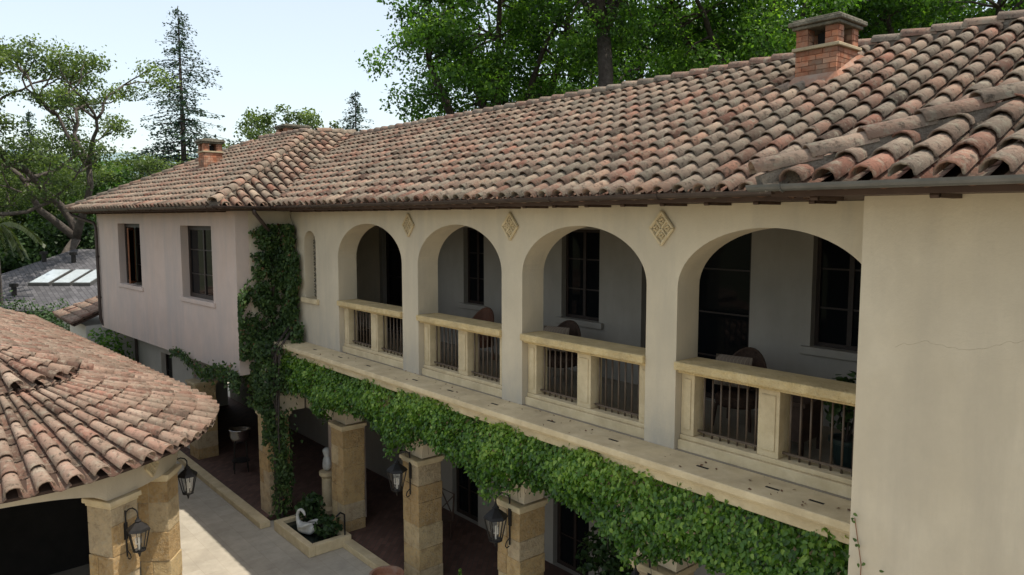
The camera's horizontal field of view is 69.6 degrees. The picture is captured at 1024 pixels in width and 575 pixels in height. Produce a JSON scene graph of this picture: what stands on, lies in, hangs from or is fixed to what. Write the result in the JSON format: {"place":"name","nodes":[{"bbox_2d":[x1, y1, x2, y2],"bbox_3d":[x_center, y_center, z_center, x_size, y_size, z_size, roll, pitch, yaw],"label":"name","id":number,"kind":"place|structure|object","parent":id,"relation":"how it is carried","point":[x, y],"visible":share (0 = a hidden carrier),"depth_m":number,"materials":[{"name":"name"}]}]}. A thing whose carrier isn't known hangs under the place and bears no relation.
{"place":"outdoors","nodes":[
{"label":"outdoors","id":0,"kind":"place"},
{"bbox_2d":[9,150,196,172],"bbox_3d":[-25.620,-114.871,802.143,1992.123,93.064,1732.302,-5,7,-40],"label":"hills","id":1,"kind":"structure","parent":0,"point":[115,157],"depth_m":841.94,"materials":[{"name":"green plant"}]},
{"bbox_2d":[51,382,372,574],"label":"courtyard","id":2,"kind":"structure","parent":0,"point":[219,535],"depth_m":16.00,"materials":[{"name":"stone"}]},
{"bbox_2d":[52,296,134,360],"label":"outbuilding","id":3,"kind":"structure","parent":2,"relation":"on","point":[82,319],"depth_m":26.25,"materials":[{"name":"tile"}]},
{"bbox_2d":[0,307,218,574],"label":"garden pavilion","id":4,"kind":"structure","parent":2,"relation":"on","point":[95,438],"depth_m":11.28,"materials":[{"name":"tile"}]},
{"bbox_2d":[123,507,150,559],"bbox_3d":[-5.383,3.555,10.615,0.294,0.795,0.400,-5,7,-40],"label":"wall lantern","id":5,"kind":"object","parent":4,"relation":"attached to","point":[138,526],"depth_m":10.57,"materials":[{"name":"black metal"}]},
{"bbox_2d":[177,457,196,498],"bbox_3d":[-5.465,3.233,12.345,0.400,0.795,0.294,-4,7,-39],"label":"wall lantern","id":6,"kind":"object","parent":4,"relation":"attached to","point":[187,472],"depth_m":12.32,"materials":[{"name":"black metal"}]},
{"bbox_2d":[87,327,134,360],"bbox_3d":[-13.694,3.084,25.130,1.760,3.498,1.877,-3,6,-26],"label":"shrub","id":7,"kind":"object","parent":2,"relation":"on","point":[101,338],"visible":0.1,"depth_m":24.88,"materials":[{"name":"green plant"}]},
{"bbox_2d":[177,450,388,568],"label":"kerb","id":8,"kind":"structure","parent":2,"relation":"on","point":[261,521],"depth_m":17.91,"materials":[{"name":"stone"}]},
{"bbox_2d":[274,514,350,557],"bbox_3d":[-4.505,5.510,16.595,1.000,0.237,1.850,-5,7,-40],"label":"fountain basin","id":9,"kind":"object","parent":2,"relation":"on","point":[311,545],"visible":0.68,"depth_m":16.13,"materials":[{"name":"stone"}]},
{"bbox_2d":[296,508,317,534],"bbox_3d":[-4.534,5.203,16.390,0.397,0.547,0.634,-5,7,-40],"label":"swan statue","id":10,"kind":"object","parent":9,"relation":"in","point":[307,528],"visible":0.91,"depth_m":16.37,"materials":[{"name":"white stone"}]},
{"bbox_2d":[294,491,325,520],"bbox_3d":[-4.640,5.086,16.937,0.711,0.775,0.654,-5,7,-40],"label":"basin plant","id":11,"kind":"object","parent":9,"relation":"in","point":[310,503],"visible":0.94,"depth_m":16.85,"materials":[{"name":"green plant"}]},
{"bbox_2d":[313,513,342,538],"bbox_3d":[-4.062,5.264,16.275,0.658,0.545,0.641,-5,7,-40],"label":"basin plant","id":12,"kind":"object","parent":9,"relation":"in","point":[329,527],"visible":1,"depth_m":16.15,"materials":[{"name":"green plant"}]},
{"bbox_2d":[336,512,345,534],"bbox_3d":[-3.742,5.161,16.100,0.232,0.550,0.040,-5,7,-40],"label":"water spout","id":13,"kind":"object","parent":9,"relation":"on","point":[338,514],"visible":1,"depth_m":16.14,"materials":[{"name":"black metal"}]},
{"bbox_2d":[369,565,403,574],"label":"clay pot","id":14,"kind":"object","parent":2,"relation":"on","point":[389,570],"visible":1,"depth_m":14.17,"materials":[{"name":"ceramic"}]},
{"bbox_2d":[64,10,1023,574],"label":"villa","id":15,"kind":"object","parent":2,"relation":"on","point":[866,224],"visible":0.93,"depth_m":10.43,"materials":[{"name":"paint"}]},
{"bbox_2d":[124,224,141,284],"bbox_3d":[-11.636,-1.034,22.914,0.070,1.900,2.100,-5,7,-44],"label":"window","id":16,"kind":"structure","parent":15,"relation":"in","point":[136,226],"depth_m":22.91,"materials":[{"name":"brown wood"}]},
{"bbox_2d":[166,354,172,377],"bbox_3d":[-10.919,2.705,23.747,0.070,1.200,1.000,-5,7,-44],"label":"window","id":17,"kind":"structure","parent":15,"relation":"in","point":[169,372],"depth_m":23.96,"materials":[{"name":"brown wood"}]},
{"bbox_2d":[188,226,213,300],"bbox_3d":[-7.942,-0.648,19.098,0.070,1.900,2.050,-5,7,-44],"label":"window","id":18,"kind":"structure","parent":15,"relation":"in","point":[199,237],"depth_m":19.30,"materials":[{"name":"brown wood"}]},
{"bbox_2d":[169,346,240,396],"bbox_3d":[-7.907,2.080,18.810,0.182,0.901,4.395,-5,7,-44],"label":"trailing vine","id":19,"kind":"object","parent":15,"relation":"attached to","point":[225,374],"visible":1,"depth_m":18.18,"materials":[{"name":"green plant"}]},
{"bbox_2d":[237,215,308,519],"bbox_3d":[-5.699,1.897,17.500,1.362,7.278,2.758,-5,7,-40],"label":"climbing vine","id":20,"kind":"object","parent":15,"relation":"attached to","point":[259,344],"visible":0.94,"depth_m":17.32,"materials":[{"name":"green plant"}]},
{"bbox_2d":[313,240,316,296],"bbox_3d":[-4.484,-0.541,17.330,0.093,1.564,0.671,-5,7,-40],"label":"screened window","id":21,"kind":"structure","parent":15,"relation":"in","point":[313,240],"depth_m":17.51,"materials":[{"name":"stone"}]},
{"bbox_2d":[386,231,402,330],"bbox_3d":[-2.830,-0.266,19.096,0.070,2.820,1.500,-5,7,-40],"label":"door","id":22,"kind":"structure","parent":15,"relation":"in","point":[393,259],"depth_m":19.42,"materials":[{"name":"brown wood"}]},
{"bbox_2d":[386,450,411,497],"bbox_3d":[-2.148,3.576,14.018,0.488,0.970,0.358,-1,5,-11],"label":"wall lantern","id":23,"kind":"object","parent":15,"relation":"attached to","point":[396,467],"depth_m":13.98,"materials":[{"name":"black metal"}]},
{"bbox_2d":[456,441,477,521],"bbox_3d":[-0.987,4.123,17.322,0.070,2.630,1.000,-5,7,-40],"label":"door","id":24,"kind":"structure","parent":15,"relation":"in","point":[466,490],"depth_m":17.50,"materials":[{"name":"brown wood"}]},
{"bbox_2d":[467,228,483,304],"bbox_3d":[-0.744,-0.485,16.605,0.070,1.720,0.750,-5,7,-40],"label":"window","id":25,"kind":"structure","parent":15,"relation":"in","point":[475,238],"depth_m":16.67,"materials":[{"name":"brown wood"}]},
{"bbox_2d":[472,307,494,359],"bbox_3d":[-0.729,0.972,15.287,0.714,1.078,0.709,-5,7,-40],"label":"wicker chair","id":26,"kind":"object","parent":15,"relation":"on","point":[486,314],"visible":0.38,"depth_m":15.43,"materials":[{"name":"brown wicker"}]},
{"bbox_2d":[483,492,511,547],"bbox_3d":[-0.221,3.758,11.752,0.488,0.970,0.358,-1,5,-11],"label":"wall lantern","id":27,"kind":"object","parent":15,"relation":"attached to","point":[495,513],"depth_m":11.71,"materials":[{"name":"black metal"}]},
{"bbox_2d":[274,188,743,205],"bbox_3d":[-1.236,-1.409,11.925,0.196,0.082,12.870,-5,7,-40],"label":"gutter","id":28,"kind":"object","parent":15,"relation":"on","point":[711,189],"visible":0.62,"depth_m":9.79,"materials":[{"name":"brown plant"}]},
{"bbox_2d":[547,320,580,385],"bbox_3d":[0.880,1.156,13.319,0.716,1.078,0.711,-5,7,-40],"label":"wicker chair","id":29,"kind":"object","parent":15,"relation":"on","point":[573,326],"visible":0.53,"depth_m":13.33,"materials":[{"name":"brown wicker"}]},
{"bbox_2d":[544,325,569,351],"bbox_3d":[0.786,0.928,13.364,0.540,0.430,0.207,4,6,35],"label":"cushion","id":30,"kind":"object","parent":29,"relation":"on","point":[561,330],"visible":0.39,"depth_m":13.30,"materials":[{"name":"grey fabric"}]},
{"bbox_2d":[280,350,848,574],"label":"ivy swag","id":31,"kind":"object","parent":15,"relation":"attached to","point":[555,475],"visible":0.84,"depth_m":9.72,"materials":[{"name":"green plant"}]},
{"bbox_2d":[557,485,588,574],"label":"door","id":32,"kind":"structure","parent":15,"relation":"in","point":[571,529],"depth_m":14.85,"materials":[{"name":"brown wood"}]},
{"bbox_2d":[566,229,599,320],"bbox_3d":[1.406,-0.250,14.080,0.070,1.720,1.000,-5,7,-40],"label":"window","id":33,"kind":"structure","parent":15,"relation":"in","point":[582,245],"depth_m":14.11,"materials":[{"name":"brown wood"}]},
{"bbox_2d":[320,349,850,510],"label":"leaf litter","id":34,"kind":"object","parent":15,"relation":"on","point":[781,490],"visible":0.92,"depth_m":8.74,"materials":[{"name":"brown plant"}]},
{"bbox_2d":[630,554,650,574],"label":"wall lantern","id":35,"kind":"object","parent":15,"relation":"attached to","point":[635,571],"depth_m":9.53,"materials":[{"name":"black metal"}]},
{"bbox_2d":[645,232,751,398],"bbox_3d":[3.062,0.380,12.178,0.070,2.820,2.120,-5,7,-40],"label":"door","id":36,"kind":"structure","parent":15,"relation":"in","point":[724,284],"depth_m":11.76,"materials":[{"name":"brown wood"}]},
{"bbox_2d":[713,347,766,432],"bbox_3d":[3.237,1.421,10.477,0.714,1.078,0.709,-5,7,-40],"label":"wicker chair","id":37,"kind":"object","parent":15,"relation":"on","point":[756,355],"visible":0.51,"depth_m":10.46,"materials":[{"name":"brown wicker"}]},
{"bbox_2d":[714,354,752,388],"bbox_3d":[3.150,1.193,10.529,0.540,0.430,0.207,4,7,39],"label":"cushion","id":38,"kind":"object","parent":37,"relation":"on","point":[736,359],"visible":0.35,"depth_m":10.48,"materials":[{"name":"grey fabric"}]},
{"bbox_2d":[791,395,826,455],"bbox_3d":[3.595,1.720,9.412,0.600,0.674,0.600,-5,7,-40],"label":"side table","id":39,"kind":"object","parent":15,"relation":"on","point":[816,419],"visible":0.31,"depth_m":9.14,"materials":[{"name":"brown wood"}]},
{"bbox_2d":[814,237,861,350],"bbox_3d":[4.705,0.037,10.200,0.070,1.670,1.000,-5,7,-40],"label":"window","id":40,"kind":"structure","parent":15,"relation":"in","point":[838,280],"depth_m":10.36,"materials":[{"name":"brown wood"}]},
{"bbox_2d":[824,371,856,468],"bbox_3d":[3.874,1.555,8.522,0.651,1.169,0.616,-5,7,-40],"label":"balcony plant","id":41,"kind":"object","parent":15,"relation":"on","point":[848,443],"visible":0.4,"depth_m":8.46,"materials":[{"name":"green plant"}]},
{"bbox_2d":[846,513,883,574],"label":"young vine","id":42,"kind":"object","parent":15,"relation":"attached to","point":[858,546],"visible":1,"depth_m":6.29,"materials":[{"name":"green plant"}]},
{"bbox_2d":[180,397,572,574],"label":"terrace","id":43,"kind":"structure","parent":0,"point":[469,548],"depth_m":18.67,"materials":[{"name":"red brick"}]},
{"bbox_2d":[229,425,250,473],"bbox_3d":[-7.574,4.528,20.573,0.580,1.221,0.580,-5,7,-40],"label":"steel cooler","id":44,"kind":"object","parent":43,"relation":"on","point":[239,434],"visible":1,"depth_m":20.43,"materials":[{"name":"silver metal"}]},
{"bbox_2d":[319,447,332,514],"bbox_3d":[-4.438,4.615,17.721,0.440,1.576,0.440,-5,7,-40],"label":"bust statue","id":45,"kind":"object","parent":43,"relation":"on","point":[325,473],"visible":0.91,"depth_m":17.61,"materials":[{"name":"stone"}]},
{"bbox_2d":[442,488,454,539],"bbox_3d":[-1.614,5.024,16.214,0.518,1.043,0.540,-5,7,-40],"label":"garden chair","id":46,"kind":"object","parent":43,"relation":"on","point":[445,519],"visible":0.41,"depth_m":16.17,"materials":[{"name":"black metal"}]},
{"bbox_2d":[574,521,633,574],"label":"potted tree","id":47,"kind":"object","parent":43,"relation":"on","point":[612,564],"visible":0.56,"depth_m":12.29,"materials":[{"name":"green plant"}]},
{"bbox_2d":[0,0,1013,154],"label":"sky","id":48,"kind":"structure","parent":0,"point":[299,54],"materials":[{"name":"white"}]},
{"label":"ground","id":49,"kind":"structure","parent":0,"visible":0},
{"bbox_2d":[0,290,42,316],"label":"shrub","id":50,"kind":"object","parent":49,"relation":"on","point":[15,305],"visible":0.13,"depth_m":34.12,"materials":[{"name":"green plant"}]},
{"bbox_2d":[0,221,46,304],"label":"palm tree","id":51,"kind":"object","parent":49,"relation":"on","point":[6,229],"visible":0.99,"depth_m":35.15,"materials":[{"name":"green plant"}]},
{"bbox_2d":[0,160,48,233],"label":"broadleaf tree","id":52,"kind":"object","parent":49,"relation":"on","point":[22,220],"visible":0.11,"depth_m":58.37,"materials":[{"name":"green plant"}]},
{"bbox_2d":[12,109,43,222],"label":"conifer tree","id":53,"kind":"object","parent":49,"relation":"on","point":[28,118],"visible":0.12,"depth_m":88.87,"materials":[{"name":"green plant"}]},
{"bbox_2d":[0,218,81,273],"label":"tree","id":54,"kind":"object","parent":49,"relation":"on","point":[9,263],"visible":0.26,"depth_m":43.95,"materials":[{"name":"green plant"}]},
{"bbox_2d":[27,298,69,330],"bbox_3d":[-19.858,2.395,32.009,2.989,3.867,2.954,-5,7,-40],"label":"shrub","id":55,"kind":"object","parent":49,"relation":"on","point":[54,321],"visible":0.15,"depth_m":31.76,"materials":[{"name":"green plant"}]},
{"bbox_2d":[1,249,97,328],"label":"neighbour house","id":56,"kind":"structure","parent":49,"relation":"on","point":[70,277],"depth_m":38.02,"materials":[{"name":"grey"}]},
{"bbox_2d":[33,210,96,260],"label":"broadleaf tree","id":57,"kind":"object","parent":49,"relation":"on","point":[87,241],"visible":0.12,"depth_m":44.78,"materials":[{"name":"green plant"}]},
{"bbox_2d":[0,100,133,222],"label":"spreading oak","id":58,"kind":"object","parent":49,"relation":"on","point":[62,186],"visible":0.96,"depth_m":39.18,"materials":[{"name":"green plant"}]},
{"bbox_2d":[10,156,140,228],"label":"broadleaf tree","id":59,"kind":"object","parent":49,"relation":"on","point":[37,216],"visible":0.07,"depth_m":53.63,"materials":[{"name":"green plant"}]},
{"bbox_2d":[0,33,181,253],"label":"spreading oak","id":60,"kind":"object","parent":49,"relation":"on","point":[82,104],"visible":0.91,"depth_m":40.73,"materials":[{"name":"green plant"}]},
{"bbox_2d":[0,145,182,219],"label":"spreading oak","id":61,"kind":"object","parent":49,"relation":"on","point":[148,165],"visible":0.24,"depth_m":53.23,"materials":[{"name":"green plant"}]},
{"bbox_2d":[93,147,175,189],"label":"broadleaf tree","id":62,"kind":"object","parent":49,"relation":"on","point":[131,160],"visible":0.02,"depth_m":63.08,"materials":[{"name":"green plant"}]},
{"bbox_2d":[134,151,191,172],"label":"broadleaf tree","id":63,"kind":"object","parent":49,"relation":"on","point":[174,161],"depth_m":73.98,"materials":[{"name":"green plant"}]},
{"bbox_2d":[123,6,239,179],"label":"conifer tree","id":64,"kind":"object","parent":49,"relation":"on","point":[181,124],"visible":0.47,"depth_m":60.74,"materials":[{"name":"green plant"}]},
{"bbox_2d":[222,104,342,148],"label":"magnolia tree","id":65,"kind":"object","parent":49,"relation":"on","point":[310,120],"visible":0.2,"depth_m":58.84,"materials":[{"name":"green plant"}]},
{"bbox_2d":[338,91,373,130],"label":"conifer tree","id":66,"kind":"object","parent":49,"relation":"on","point":[356,110],"visible":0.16,"depth_m":93.65,"materials":[{"name":"green plant"}]},
{"bbox_2d":[354,0,648,121],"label":"oak tree","id":67,"kind":"object","parent":49,"relation":"on","point":[445,38],"visible":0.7,"depth_m":29.33,"materials":[{"name":"green plant"}]},
{"bbox_2d":[513,0,701,86],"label":"oak tree","id":68,"kind":"object","parent":49,"relation":"on","point":[602,15],"visible":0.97,"depth_m":25.99,"materials":[{"name":"green plant"}]},
{"bbox_2d":[512,0,776,97],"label":"oak tree","id":69,"kind":"object","parent":49,"relation":"on","point":[640,74],"visible":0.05,"depth_m":39.90,"materials":[{"name":"green plant"}]},
{"bbox_2d":[596,0,922,79],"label":"oak tree","id":70,"kind":"object","parent":49,"relation":"on","point":[748,26],"visible":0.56,"depth_m":27.91,"materials":[{"name":"green plant"}]},
{"bbox_2d":[782,0,989,38],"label":"oak tree","id":71,"kind":"object","parent":49,"relation":"on","point":[927,26],"depth_m":38.57,"materials":[{"name":"green plant"}]},
{"bbox_2d":[784,0,1023,38],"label":"oak tree","id":72,"kind":"object","parent":49,"relation":"on","point":[897,14],"visible":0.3,"depth_m":28.46,"materials":[{"name":"green plant"}]}
]}

